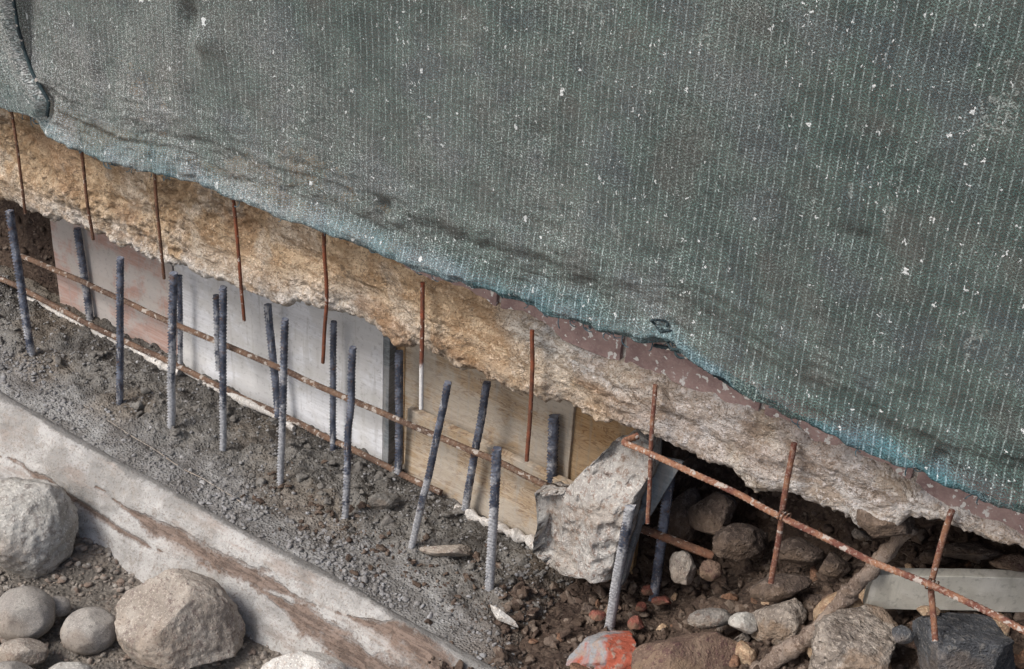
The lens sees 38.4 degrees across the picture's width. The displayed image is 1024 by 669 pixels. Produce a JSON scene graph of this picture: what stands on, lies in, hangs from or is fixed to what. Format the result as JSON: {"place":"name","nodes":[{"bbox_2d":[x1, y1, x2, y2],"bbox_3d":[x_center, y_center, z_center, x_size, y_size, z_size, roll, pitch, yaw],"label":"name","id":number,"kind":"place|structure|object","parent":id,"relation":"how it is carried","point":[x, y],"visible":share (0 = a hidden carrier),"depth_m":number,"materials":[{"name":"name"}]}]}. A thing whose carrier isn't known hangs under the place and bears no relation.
{"place":"outdoors","nodes":[
{"label":"outdoors","id":0,"kind":"place"},
{"bbox_2d":[0,532,282,668],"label":"gravel ground","id":1,"kind":"structure","parent":0,"point":[109,662],"depth_m":4.02,"materials":[{"name":"gravel"}]},
{"bbox_2d":[0,661,32,668],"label":"river stone","id":2,"kind":"object","parent":1,"relation":"on","point":[11,665],"visible":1,"depth_m":3.66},
{"bbox_2d":[0,638,48,665],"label":"river stone","id":3,"kind":"object","parent":1,"relation":"on","point":[30,651],"visible":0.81,"depth_m":3.75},
{"bbox_2d":[0,586,55,640],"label":"river stone","id":4,"kind":"object","parent":1,"relation":"on","point":[27,611],"visible":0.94,"depth_m":3.81,"materials":[{"name":"stone"}]},
{"bbox_2d":[0,477,78,578],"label":"river stone","id":5,"kind":"object","parent":1,"relation":"on","point":[39,523],"visible":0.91,"depth_m":4.02,"materials":[{"name":"stone"}]},
{"bbox_2d":[52,596,70,616],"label":"river stone","id":6,"kind":"object","parent":1,"relation":"on","point":[63,605],"visible":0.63,"depth_m":3.91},
{"bbox_2d":[49,662,91,668],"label":"river stone","id":7,"kind":"object","parent":1,"relation":"on","point":[70,665],"visible":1,"depth_m":3.68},
{"bbox_2d":[60,607,116,654],"bbox_3d":[-1.104,0.775,3.843,0.142,0.126,0.140,23,36,29],"label":"river stone","id":8,"kind":"object","parent":1,"relation":"on","point":[87,631],"visible":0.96,"depth_m":3.80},
{"bbox_2d":[114,568,245,668],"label":"river stone","id":9,"kind":"object","parent":1,"relation":"on","point":[174,618],"visible":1,"depth_m":3.74,"materials":[{"name":"stone"}]},
{"bbox_2d":[261,650,346,668],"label":"river stone","id":10,"kind":"object","parent":1,"relation":"on","point":[303,659],"visible":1,"depth_m":3.61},
{"bbox_2d":[0,199,1023,668],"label":"soil","id":11,"kind":"structure","parent":0,"point":[548,657],"depth_m":3.77,"materials":[{"name":"soil"}]},
{"bbox_2d":[0,212,56,292],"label":"loose earth","id":12,"kind":"structure","parent":11,"relation":"on","point":[23,250],"depth_m":5.08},
{"bbox_2d":[0,265,574,668],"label":"fresh concrete","id":13,"kind":"object","parent":11,"relation":"on","point":[440,626],"visible":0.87,"depth_m":4.20,"materials":[{"name":"concrete"}]},
{"bbox_2d":[5,209,35,356],"bbox_3d":[-1.512,-0.132,4.541,0.036,0.557,0.029,8,32,8],"label":"rebar","id":14,"kind":"object","parent":13,"relation":"in","point":[19,279],"visible":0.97,"depth_m":4.52,"materials":[{"name":"metal"}]},
{"bbox_2d":[73,227,93,320],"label":"rebar","id":15,"kind":"object","parent":13,"relation":"in","point":[82,263],"visible":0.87,"depth_m":4.79,"materials":[{"name":"metal"}]},
{"bbox_2d":[17,295,181,375],"bbox_3d":[-1.360,-0.007,4.814,0.769,0.039,0.038,23,36,29],"label":"mortar spill","id":16,"kind":"object","parent":13,"relation":"on","point":[161,365],"visible":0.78,"depth_m":4.76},
{"bbox_2d":[50,218,177,354],"bbox_3d":[-1.279,-0.282,4.696,0.578,0.701,0.022,23,36,29],"label":"formwork board","id":17,"kind":"object","parent":13,"relation":"on","point":[146,284],"visible":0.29,"depth_m":4.75,"materials":[{"name":"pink wood"}]},
{"bbox_2d":[115,256,124,404],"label":"rebar","id":18,"kind":"object","parent":13,"relation":"in","point":[119,389],"visible":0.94,"depth_m":4.29,"materials":[{"name":"metal"}]},
{"bbox_2d":[84,405,240,501],"bbox_3d":[-1.022,0.340,4.252,0.702,0.010,0.012,25,37,31],"label":"string line","id":19,"kind":"object","parent":13,"relation":"on","point":[170,460],"visible":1,"depth_m":4.22,"materials":[{"name":"fabric"}]},
{"bbox_2d":[166,271,177,428],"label":"rebar","id":20,"kind":"object","parent":13,"relation":"in","point":[172,338],"visible":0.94,"depth_m":4.19,"materials":[{"name":"metal"}]},
{"bbox_2d":[177,274,182,371],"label":"rebar","id":21,"kind":"object","parent":13,"relation":"in","point":[180,320],"visible":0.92,"depth_m":4.53,"materials":[{"name":"metal"}]},
{"bbox_2d":[0,276,442,494],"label":"rusty bar","id":22,"kind":"object","parent":13,"relation":"in","point":[291,419],"visible":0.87,"depth_m":4.57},
{"bbox_2d":[218,285,227,450],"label":"rebar","id":23,"kind":"object","parent":13,"relation":"in","point":[223,365],"visible":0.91,"depth_m":4.10,"materials":[{"name":"metal"}]},
{"bbox_2d":[183,372,295,431],"bbox_3d":[-0.840,0.199,4.517,0.470,0.035,0.034,23,36,29],"label":"mortar spill","id":24,"kind":"object","parent":13,"relation":"on","point":[250,404],"visible":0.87,"depth_m":4.48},
{"bbox_2d":[264,303,279,418],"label":"rebar","id":25,"kind":"object","parent":13,"relation":"in","point":[270,339],"visible":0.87,"depth_m":4.32,"materials":[{"name":"metal"}]},
{"bbox_2d":[21,253,550,486],"bbox_3d":[-0.772,0.066,4.346,2.178,0.104,0.032,23,36,29],"label":"rusty bar","id":26,"kind":"object","parent":25,"relation":"attached to","point":[368,406],"visible":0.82,"depth_m":4.23,"materials":[{"name":"metal"}]},
{"bbox_2d":[212,294,219,370],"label":"rebar","id":27,"kind":"object","parent":26,"relation":"attached to","point":[216,310],"visible":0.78,"depth_m":4.30,"materials":[{"name":"metal"}]},
{"bbox_2d":[174,264,383,460],"bbox_3d":[-0.697,-0.070,4.330,0.840,0.781,0.022,23,36,29],"label":"formwork board","id":28,"kind":"object","parent":13,"relation":"on","point":[251,379],"visible":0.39,"depth_m":4.36,"materials":[{"name":"grey wood"}]},
{"bbox_2d":[0,282,563,618],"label":"concrete crumbs","id":29,"kind":"object","parent":13,"relation":"on","point":[521,559],"visible":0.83,"depth_m":4.21,"materials":[{"name":"concrete"}]},
{"bbox_2d":[277,317,288,484],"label":"rebar","id":30,"kind":"object","parent":13,"relation":"in","point":[283,381],"visible":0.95,"depth_m":4.00,"materials":[{"name":"metal"}]},
{"bbox_2d":[0,275,572,668],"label":"aggregate","id":31,"kind":"object","parent":13,"relation":"on","point":[376,588],"visible":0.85,"depth_m":4.07,"materials":[{"name":"gravel"}]},
{"bbox_2d":[329,320,336,450],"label":"rebar","id":32,"kind":"object","parent":13,"relation":"in","point":[333,375],"visible":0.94,"depth_m":4.21,"materials":[{"name":"metal"}]},
{"bbox_2d":[341,345,356,518],"bbox_3d":[-0.435,0.289,3.903,0.051,0.615,0.029,23,36,29],"label":"rebar","id":33,"kind":"object","parent":13,"relation":"in","point":[347,445],"visible":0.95,"depth_m":3.87,"materials":[{"name":"metal"}]},
{"bbox_2d":[368,492,400,509],"bbox_3d":[-0.358,0.463,4.088,0.083,0.055,0.073,23,36,29],"label":"concrete clump","id":34,"kind":"object","parent":13,"relation":"on","point":[381,500],"visible":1,"depth_m":4.07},
{"bbox_2d":[383,337,395,463],"bbox_3d":[-0.343,0.078,4.120,0.023,0.781,0.033,23,36,29],"label":"board edge","id":35,"kind":"object","parent":13,"relation":"on","point":[389,404],"visible":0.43,"depth_m":4.17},
{"bbox_2d":[240,459,553,668],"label":"mud crumbs","id":36,"kind":"object","parent":13,"relation":"on","point":[383,548],"visible":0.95,"depth_m":3.92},
{"bbox_2d":[394,350,403,474],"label":"rebar","id":37,"kind":"object","parent":13,"relation":"in","point":[398,380],"visible":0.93,"depth_m":4.10,"materials":[{"name":"metal"}]},
{"bbox_2d":[408,380,451,548],"bbox_3d":[-0.218,0.367,3.784,0.129,0.629,0.028,23,36,29],"label":"rebar","id":38,"kind":"object","parent":13,"relation":"in","point":[438,429],"visible":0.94,"depth_m":3.75,"materials":[{"name":"metal"}]},
{"bbox_2d":[419,544,470,556],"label":"flat stone","id":39,"kind":"object","parent":13,"relation":"on","point":[461,550],"visible":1,"depth_m":3.89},
{"bbox_2d":[461,380,490,511],"bbox_3d":[-0.099,0.311,3.977,0.074,0.453,0.031,23,36,29],"label":"rebar","id":40,"kind":"object","parent":13,"relation":"in","point":[479,427],"visible":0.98,"depth_m":3.95,"materials":[{"name":"metal"}]},
{"bbox_2d":[485,446,501,591],"bbox_3d":[-0.049,0.492,3.721,0.029,0.498,0.028,7,31,6],"label":"rebar","id":41,"kind":"object","parent":13,"relation":"in","point":[490,562],"visible":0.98,"depth_m":3.69,"materials":[{"name":"metal"}]},
{"bbox_2d":[454,504,534,549],"bbox_3d":[-0.033,0.534,4.057,0.297,0.043,0.047,22,36,27],"label":"mortar spill","id":42,"kind":"object","parent":13,"relation":"on","point":[518,535],"visible":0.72,"depth_m":4.04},
{"bbox_2d":[490,605,518,627],"bbox_3d":[-0.020,0.711,3.708,0.081,0.047,0.019,11,32,13],"label":"concrete sliver","id":43,"kind":"object","parent":13,"relation":"on","point":[500,615],"visible":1,"depth_m":3.70,"materials":[{"name":"stone"}]},
{"bbox_2d":[394,346,405,463],"bbox_3d":[-0.317,0.070,4.138,0.053,0.780,0.024,23,36,29],"label":"formwork board","id":44,"kind":"object","parent":11,"relation":"on","point":[403,348],"visible":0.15,"depth_m":4.17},
{"bbox_2d":[404,405,573,534],"bbox_3d":[-0.011,0.443,4.045,0.712,0.271,0.037,23,36,29],"label":"formwork plank","id":45,"kind":"object","parent":11,"relation":"on","point":[517,505],"visible":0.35,"depth_m":4.08,"materials":[{"name":"brown wood"}]},
{"bbox_2d":[546,414,559,482],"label":"rebar","id":46,"kind":"object","parent":45,"relation":"attached to","point":[553,443],"visible":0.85,"depth_m":3.86,"materials":[{"name":"metal"}]},
{"bbox_2d":[404,345,575,478],"bbox_3d":[-0.066,0.164,3.988,0.563,0.801,0.021,23,36,29],"label":"formwork board","id":47,"kind":"object","parent":11,"relation":"on","point":[506,422],"visible":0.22,"depth_m":3.99,"materials":[{"name":"brown wood"}]},
{"bbox_2d":[0,0,1023,548],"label":"house wall","id":48,"kind":"structure","parent":11,"relation":"on","point":[700,412],"depth_m":3.19,"materials":[{"name":"concrete"}]},
{"bbox_2d":[419,282,424,409],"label":"rusty rod","id":49,"kind":"object","parent":48,"relation":"hanging from","point":[422,331],"visible":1,"depth_m":3.47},
{"bbox_2d":[0,0,1023,513],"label":"debris net","id":50,"kind":"object","parent":48,"relation":"hanging from","point":[860,436],"visible":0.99,"depth_m":2.82,"materials":[{"name":"fabric"}]},
{"bbox_2d":[6,84,26,213],"bbox_3d":[-1.386,-0.517,4.112,0.016,0.395,0.012,23,36,29],"label":"rusty rod","id":51,"kind":"object","parent":50,"relation":"hanging from","point":[18,160],"visible":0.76,"depth_m":4.12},
{"bbox_2d":[0,0,50,117],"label":"net flap","id":52,"kind":"object","parent":50,"relation":"attached to","point":[16,29],"visible":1,"depth_m":3.83,"materials":[{"name":"fabric"}]},
{"bbox_2d":[76,121,94,239],"bbox_3d":[-1.155,-0.414,3.980,0.017,0.352,0.010,7,31,6],"label":"rusty rod","id":53,"kind":"object","parent":50,"relation":"hanging from","point":[86,194],"visible":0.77,"depth_m":3.99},
{"bbox_2d":[149,140,165,278],"bbox_3d":[-0.926,-0.322,3.842,0.017,0.401,0.012,23,36,29],"label":"rusty rod","id":54,"kind":"object","parent":50,"relation":"hanging from","point":[158,226],"visible":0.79,"depth_m":3.86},
{"bbox_2d":[230,174,245,321],"bbox_3d":[-0.691,-0.215,3.707,0.029,0.412,0.013,23,36,29],"label":"rusty rod","id":55,"kind":"object","parent":50,"relation":"hanging from","point":[239,260],"visible":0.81,"depth_m":3.72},
{"bbox_2d":[321,211,328,363],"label":"rusty rod","id":56,"kind":"object","parent":50,"relation":"hanging from","point":[324,256],"visible":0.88,"depth_m":3.58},
{"bbox_2d":[525,329,534,461],"bbox_3d":[0.041,0.141,3.334,0.015,0.324,0.061,-1,32,-7],"label":"rusty rod","id":57,"kind":"object","parent":48,"relation":"hanging from","point":[531,392],"visible":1,"depth_m":3.32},
{"bbox_2d":[645,384,657,523],"bbox_3d":[0.300,0.261,3.184,0.014,0.325,0.074,-3,32,-10],"label":"rusty rod","id":58,"kind":"object","parent":48,"relation":"hanging from","point":[650,459],"visible":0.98,"depth_m":3.18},
{"bbox_2d":[768,442,796,583],"bbox_3d":[0.558,0.371,3.036,0.016,0.330,0.058,6,31,4],"label":"rusty rod","id":59,"kind":"object","parent":48,"relation":"hanging from","point":[783,501],"visible":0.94,"depth_m":3.02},
{"bbox_2d":[856,509,913,537],"bbox_3d":[0.756,0.377,2.993,0.114,0.100,0.104,23,36,29],"label":"boulder","id":60,"kind":"object","parent":48,"relation":"in","point":[870,524],"visible":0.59,"depth_m":2.96,"materials":[{"name":"stone"}]},
{"bbox_2d":[928,508,954,640],"bbox_3d":[0.833,0.470,2.855,0.024,0.276,0.078,-1,32,-8],"label":"rusty rod","id":61,"kind":"object","parent":48,"relation":"hanging from","point":[937,560],"visible":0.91,"depth_m":2.87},
{"bbox_2d":[621,433,1023,634],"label":"rusty bar","id":62,"kind":"object","parent":61,"relation":"attached to","point":[857,554],"visible":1,"depth_m":2.94,"materials":[{"name":"metal"}]},
{"bbox_2d":[569,663,589,668],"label":"loose stone","id":63,"kind":"object","parent":11,"relation":"on","point":[575,666],"visible":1,"depth_m":3.57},
{"bbox_2d":[580,604,595,614],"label":"loose stone","id":64,"kind":"object","parent":11,"relation":"on","point":[586,609],"visible":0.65,"depth_m":3.78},
{"bbox_2d":[532,429,661,583],"bbox_3d":[0.199,0.404,3.651,0.308,0.462,0.159,23,36,29],"label":"concrete lump","id":65,"kind":"object","parent":11,"relation":"on","point":[579,523],"visible":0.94,"depth_m":3.61,"materials":[{"name":"concrete"}]},
{"bbox_2d":[642,455,683,524],"bbox_3d":[0.342,0.427,3.642,0.144,0.344,0.011,23,36,29],"label":"metal sheet","id":66,"kind":"object","parent":65,"relation":"attached to","point":[663,477],"visible":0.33,"depth_m":3.58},
{"bbox_2d":[589,610,605,620],"bbox_3d":[0.216,0.704,3.697,0.039,0.025,0.043,23,36,29],"label":"brick fragment","id":67,"kind":"object","parent":11,"relation":"on","point":[596,615],"visible":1,"depth_m":3.69,"materials":[{"name":"brick"}]},
{"bbox_2d":[566,630,635,668],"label":"rock","id":68,"kind":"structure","parent":11,"relation":"on","point":[612,649],"depth_m":3.58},
{"bbox_2d":[570,407,638,573],"bbox_3d":[0.255,0.283,3.804,0.225,0.822,0.021,23,36,29],"label":"formwork board","id":69,"kind":"object","parent":11,"relation":"on","point":[593,440],"visible":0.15,"depth_m":3.83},
{"bbox_2d":[604,504,635,630],"bbox_3d":[0.261,0.599,3.623,0.046,0.451,0.038,7,31,6],"label":"rebar","id":70,"kind":"object","parent":11,"relation":"in","point":[620,561],"visible":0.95,"depth_m":3.59,"materials":[{"name":"metal"}]},
{"bbox_2d":[610,504,645,584],"bbox_3d":[0.287,0.523,3.701,0.083,0.264,0.021,23,36,29],"label":"board offcut","id":71,"kind":"object","parent":11,"relation":"on","point":[634,541],"visible":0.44,"depth_m":3.68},
{"bbox_2d":[627,615,643,629],"bbox_3d":[0.310,0.723,3.674,0.042,0.039,0.035,23,36,29],"label":"brick fragment","id":72,"kind":"object","parent":11,"relation":"on","point":[635,622],"visible":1,"depth_m":3.67,"materials":[{"name":"brick"}]},
{"bbox_2d":[635,601,646,611],"bbox_3d":[0.327,0.693,3.730,0.027,0.025,0.031,23,36,29],"label":"brick fragment","id":73,"kind":"object","parent":11,"relation":"on","point":[641,606],"visible":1,"depth_m":3.72,"materials":[{"name":"brick"}]},
{"bbox_2d":[641,585,653,595],"bbox_3d":[0.354,0.656,3.786,0.049,0.026,0.032,-11,34,-22],"label":"brick fragment","id":74,"kind":"object","parent":11,"relation":"on","point":[646,590],"visible":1,"depth_m":3.77,"materials":[{"name":"brick"}]},
{"bbox_2d":[648,477,674,601],"bbox_3d":[0.376,0.517,3.700,0.029,0.389,0.032,8,32,7],"label":"rebar","id":75,"kind":"object","parent":11,"relation":"in","point":[663,526],"visible":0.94,"depth_m":3.69,"materials":[{"name":"metal"}]},
{"bbox_2d":[640,524,713,559],"bbox_3d":[0.393,0.511,3.670,0.230,0.069,0.023,10,32,11],"label":"rebar","id":76,"kind":"object","parent":75,"relation":"attached to","point":[677,542],"visible":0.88,"depth_m":3.66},
{"bbox_2d":[651,596,671,605],"bbox_3d":[0.382,0.679,3.751,0.051,0.034,0.031,12,32,13],"label":"brick fragment","id":77,"kind":"object","parent":11,"relation":"on","point":[660,600],"visible":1,"depth_m":3.74,"materials":[{"name":"brick"}]},
{"bbox_2d":[656,623,667,630],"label":"loose stone","id":78,"kind":"object","parent":11,"relation":"on","point":[661,626],"visible":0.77,"depth_m":3.70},
{"bbox_2d":[669,550,696,584],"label":"stone","id":79,"kind":"object","parent":11,"relation":"on","point":[682,567],"visible":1,"depth_m":3.67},
{"bbox_2d":[667,487,701,541],"bbox_3d":[0.445,0.470,3.841,0.105,0.141,0.124,23,36,29],"label":"stone","id":80,"kind":"object","parent":11,"relation":"on","point":[679,521],"visible":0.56,"depth_m":3.80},
{"bbox_2d":[631,632,740,668],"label":"boulder","id":81,"kind":"object","parent":11,"relation":"on","point":[708,650],"visible":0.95,"depth_m":3.33,"materials":[{"name":"brown stone"}]},
{"bbox_2d":[688,607,731,628],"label":"stone","id":82,"kind":"object","parent":11,"relation":"on","point":[708,618],"visible":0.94,"depth_m":3.40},
{"bbox_2d":[699,560,722,581],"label":"stone","id":83,"kind":"object","parent":11,"relation":"on","point":[710,570],"visible":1,"depth_m":3.62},
{"bbox_2d":[688,492,737,534],"bbox_3d":[0.507,0.455,3.736,0.116,0.128,0.108,23,36,29],"label":"stone","id":84,"kind":"object","parent":11,"relation":"on","point":[712,513],"visible":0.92,"depth_m":3.70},
{"bbox_2d":[428,447,1023,668],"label":"soil clods","id":85,"kind":"object","parent":11,"relation":"on","point":[521,590],"visible":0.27,"depth_m":3.70,"materials":[{"name":"soil"}]},
{"bbox_2d":[719,593,737,607],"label":"loose stone","id":86,"kind":"object","parent":11,"relation":"on","point":[729,596],"visible":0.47,"depth_m":3.63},
{"bbox_2d":[729,654,740,667],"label":"loose stone","id":87,"kind":"object","parent":11,"relation":"on","point":[734,662],"visible":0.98,"depth_m":3.33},
{"bbox_2d":[712,523,767,559],"bbox_3d":[0.568,0.510,3.655,0.141,0.093,0.096,3,31,0],"label":"stone","id":88,"kind":"object","parent":11,"relation":"on","point":[738,541],"visible":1,"depth_m":3.62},
{"bbox_2d":[734,633,750,641],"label":"loose stone","id":89,"kind":"object","parent":11,"relation":"on","point":[744,637],"visible":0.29,"depth_m":3.40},
{"bbox_2d":[728,612,757,633],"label":"stone","id":90,"kind":"object","parent":11,"relation":"on","point":[745,622],"visible":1,"depth_m":3.35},
{"bbox_2d":[735,640,756,664],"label":"stone","id":91,"kind":"object","parent":11,"relation":"on","point":[745,652],"visible":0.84,"depth_m":3.33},
{"bbox_2d":[751,598,807,644],"bbox_3d":[0.605,0.660,3.364,0.138,0.123,0.101,23,36,29],"label":"stone","id":92,"kind":"object","parent":11,"relation":"on","point":[780,623],"visible":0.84,"depth_m":3.32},
{"bbox_2d":[749,573,811,601],"bbox_3d":[0.618,0.587,3.398,0.087,0.077,0.143,67,67,56],"label":"stone","id":93,"kind":"object","parent":11,"relation":"on","point":[784,586],"visible":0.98,"depth_m":3.37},
{"bbox_2d":[773,537,826,564],"bbox_3d":[0.682,0.516,3.481,0.122,0.071,0.057,19,34,23],"label":"stone","id":94,"kind":"object","parent":11,"relation":"on","point":[799,550],"visible":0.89,"depth_m":3.46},
{"bbox_2d":[801,593,821,608],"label":"loose stone","id":95,"kind":"object","parent":11,"relation":"on","point":[811,598],"visible":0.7,"depth_m":3.39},
{"bbox_2d":[810,566,818,581],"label":"loose stone","id":96,"kind":"object","parent":11,"relation":"on","point":[813,571],"visible":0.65,"depth_m":3.49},
{"bbox_2d":[749,525,918,668],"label":"tree root","id":97,"kind":"object","parent":11,"relation":"on","point":[778,656],"visible":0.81,"depth_m":3.17,"materials":[{"name":"brown wood"}]},
{"bbox_2d":[818,552,851,577],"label":"stone","id":98,"kind":"object","parent":11,"relation":"on","point":[834,565],"visible":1,"depth_m":3.36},
{"bbox_2d":[813,592,863,620],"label":"stone","id":99,"kind":"object","parent":11,"relation":"on","point":[821,605],"visible":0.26,"depth_m":3.21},
{"bbox_2d":[808,604,897,668],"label":"boulder","id":100,"kind":"object","parent":11,"relation":"on","point":[860,637],"visible":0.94,"depth_m":3.06,"materials":[{"name":"stone"}]},
{"bbox_2d":[851,529,872,540],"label":"loose stone","id":101,"kind":"object","parent":11,"relation":"on","point":[860,535],"visible":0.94,"depth_m":3.49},
{"bbox_2d":[859,589,864,603],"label":"loose stone","id":102,"kind":"object","parent":11,"relation":"on","point":[861,595],"visible":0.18,"depth_m":3.32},
{"bbox_2d":[904,640,916,649],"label":"loose stone","id":103,"kind":"object","parent":11,"relation":"on","point":[911,645],"visible":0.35,"depth_m":3.19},
{"bbox_2d":[919,549,955,564],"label":"stone","id":104,"kind":"object","parent":11,"relation":"on","point":[926,557],"visible":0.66,"depth_m":3.29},
{"bbox_2d":[863,568,1023,611],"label":"pale beam","id":105,"kind":"structure","parent":11,"relation":"on","point":[996,590],"depth_m":3.16,"materials":[{"name":"concrete"}]},
{"bbox_2d":[912,612,1015,668],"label":"boulder","id":106,"kind":"object","parent":11,"relation":"on","point":[973,641],"visible":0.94,"depth_m":2.93,"materials":[{"name":"stone"}]},
{"bbox_2d":[892,625,914,643],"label":"stone","id":107,"kind":"object","parent":106,"relation":"on","point":[902,634],"visible":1,"depth_m":3.00,"materials":[{"name":"stone"}]},
{"bbox_2d":[917,605,939,616],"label":"stone","id":108,"kind":"object","parent":106,"relation":"on","point":[923,610],"visible":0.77,"depth_m":2.99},
{"bbox_2d":[942,542,1006,559],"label":"stone","id":109,"kind":"object","parent":11,"relation":"on","point":[971,550],"visible":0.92,"depth_m":3.21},
{"bbox_2d":[994,612,1009,635],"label":"loose stone","id":110,"kind":"object","parent":11,"relation":"on","point":[1005,629],"visible":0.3,"depth_m":3.18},
{"bbox_2d":[989,554,1023,571],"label":"stone","id":111,"kind":"object","parent":11,"relation":"on","point":[1013,562],"visible":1,"depth_m":3.16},
{"bbox_2d":[1014,654,1023,667],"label":"loose stone","id":112,"kind":"object","parent":11,"relation":"on","point":[1019,662],"visible":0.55,"depth_m":3.12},
{"bbox_2d":[1018,649,1023,668],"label":"loose stone","id":113,"kind":"object","parent":11,"relation":"on","point":[1021,655],"visible":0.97,"depth_m":3.12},
{"bbox_2d":[913,556,925,566],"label":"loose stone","id":114,"kind":"object","parent":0,"point":[917,561],"visible":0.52,"depth_m":3.33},
{"label":"ground","id":115,"kind":"structure","parent":0,"visible":0},
{"bbox_2d":[0,391,495,668],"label":"concrete kerb","id":116,"kind":"structure","parent":115,"relation":"on","point":[143,527],"depth_m":3.96,"materials":[{"name":"concrete"}]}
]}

